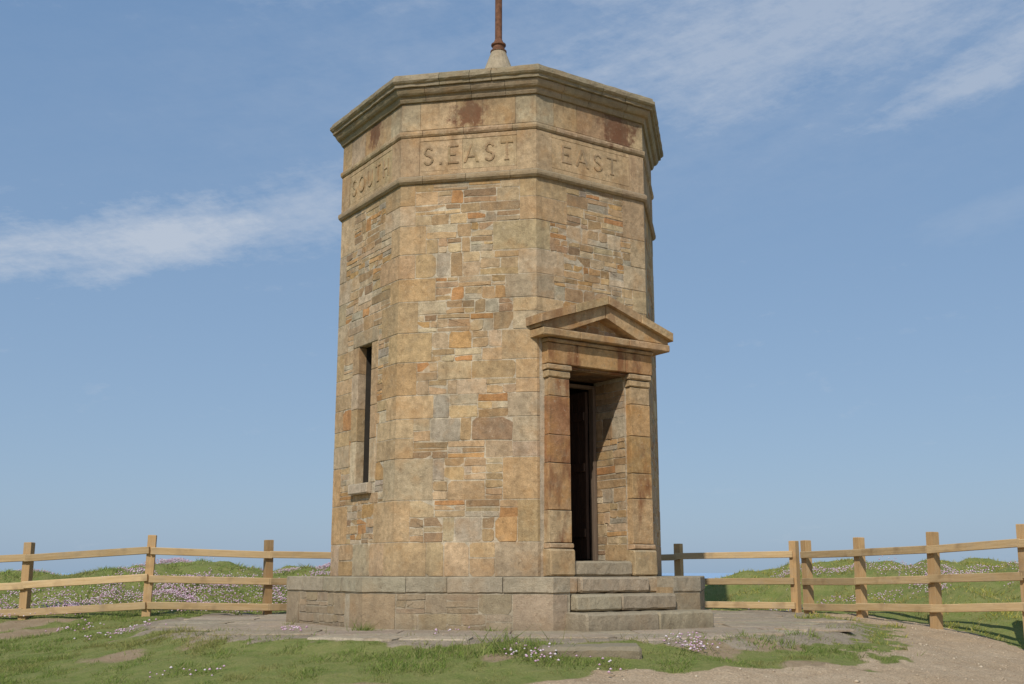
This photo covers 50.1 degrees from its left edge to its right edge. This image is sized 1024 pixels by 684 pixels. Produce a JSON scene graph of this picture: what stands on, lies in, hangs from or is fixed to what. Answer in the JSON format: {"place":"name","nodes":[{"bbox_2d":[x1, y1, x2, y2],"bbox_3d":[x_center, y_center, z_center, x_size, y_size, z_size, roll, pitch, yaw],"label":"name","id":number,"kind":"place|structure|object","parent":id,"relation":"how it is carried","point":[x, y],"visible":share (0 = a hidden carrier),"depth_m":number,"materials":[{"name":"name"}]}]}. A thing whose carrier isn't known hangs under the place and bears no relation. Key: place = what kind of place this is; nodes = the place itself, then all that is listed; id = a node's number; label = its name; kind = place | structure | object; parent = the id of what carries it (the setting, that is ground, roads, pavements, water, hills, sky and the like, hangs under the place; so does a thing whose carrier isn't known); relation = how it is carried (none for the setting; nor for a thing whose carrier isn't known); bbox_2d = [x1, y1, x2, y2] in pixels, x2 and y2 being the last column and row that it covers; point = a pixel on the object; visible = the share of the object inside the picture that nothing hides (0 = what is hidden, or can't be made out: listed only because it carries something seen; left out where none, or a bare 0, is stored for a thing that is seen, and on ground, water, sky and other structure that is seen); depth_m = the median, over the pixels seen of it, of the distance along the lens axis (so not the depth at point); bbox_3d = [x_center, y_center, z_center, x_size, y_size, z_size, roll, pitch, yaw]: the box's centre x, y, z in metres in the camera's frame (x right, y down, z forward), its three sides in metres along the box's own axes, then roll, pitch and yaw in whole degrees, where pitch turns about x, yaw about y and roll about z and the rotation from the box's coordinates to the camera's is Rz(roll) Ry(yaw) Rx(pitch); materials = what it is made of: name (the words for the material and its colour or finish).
{"place":"outdoors","nodes":[
{"label":"outdoors","id":0,"kind":"place"},
{"bbox_2d":[55,573,733,577],"bbox_3d":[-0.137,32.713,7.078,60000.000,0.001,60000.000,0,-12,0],"label":"sea","id":1,"kind":"structure","parent":0,"point":[712,575],"depth_m":13182.07,"materials":[{"name":"liquid"}]},
{"bbox_2d":[151,613,855,641],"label":"paving","id":2,"kind":"structure","parent":0,"point":[725,624],"depth_m":10.82,"materials":[{"name":"stone"}]},
{"bbox_2d":[286,0,713,631],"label":"stone tower","id":3,"kind":"structure","parent":2,"relation":"on","point":[504,338],"depth_m":12.28,"materials":[{"name":"brown stone"}]},
{"bbox_2d":[348,482,371,495],"bbox_3d":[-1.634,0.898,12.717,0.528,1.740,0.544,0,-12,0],"label":"window sill","id":4,"kind":"structure","parent":3,"relation":"in","point":[361,488],"depth_m":12.40,"materials":[{"name":"stone"}]},
{"bbox_2d":[568,383,597,560],"bbox_3d":[0.633,1.521,12.746,0.697,2.018,1.001,0,-12,0],"label":"doorway","id":5,"kind":"structure","parent":3,"relation":"in","point":[578,435],"depth_m":12.77,"materials":[{"name":"brown wood"}]},
{"bbox_2d":[0,558,1023,683],"bbox_3d":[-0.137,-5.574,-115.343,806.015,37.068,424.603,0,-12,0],"label":"ground","id":6,"kind":"structure","parent":0,"point":[718,673],"depth_m":9.76,"materials":[{"name":"green plant"}]},
{"bbox_2d":[0,535,330,619],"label":"wooden fence","id":7,"kind":"object","parent":6,"relation":"on","point":[28,557],"visible":0.62,"depth_m":14.57,"materials":[{"name":"brown wood"}]},
{"bbox_2d":[0,556,1018,677],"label":"thrift flowers","id":8,"kind":"object","parent":6,"relation":"on","point":[167,591],"visible":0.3,"depth_m":15.95,"materials":[{"name":"pink plant"}]},
{"bbox_2d":[539,643,641,659],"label":"stone slab","id":9,"kind":"structure","parent":6,"relation":"on","point":[628,650],"depth_m":8.94,"materials":[{"name":"grey stone"}]},
{"bbox_2d":[661,524,1023,629],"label":"wooden fence","id":10,"kind":"object","parent":6,"relation":"on","point":[933,579],"visible":0.67,"depth_m":14.34,"materials":[{"name":"brown wood"}]},
{"bbox_2d":[0,556,1023,683],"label":"grass","id":11,"kind":"structure","parent":0,"point":[103,617],"depth_m":9.96,"materials":[{"name":"green plant"}]},
{"bbox_2d":[0,0,1023,572],"label":"sky","id":12,"kind":"structure","parent":0,"point":[837,185],"materials":[{"name":"blue"}]},
{"bbox_2d":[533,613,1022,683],"bbox_3d":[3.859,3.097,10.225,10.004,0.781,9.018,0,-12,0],"label":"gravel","id":13,"kind":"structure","parent":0,"point":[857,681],"depth_m":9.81,"materials":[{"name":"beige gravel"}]}
]}

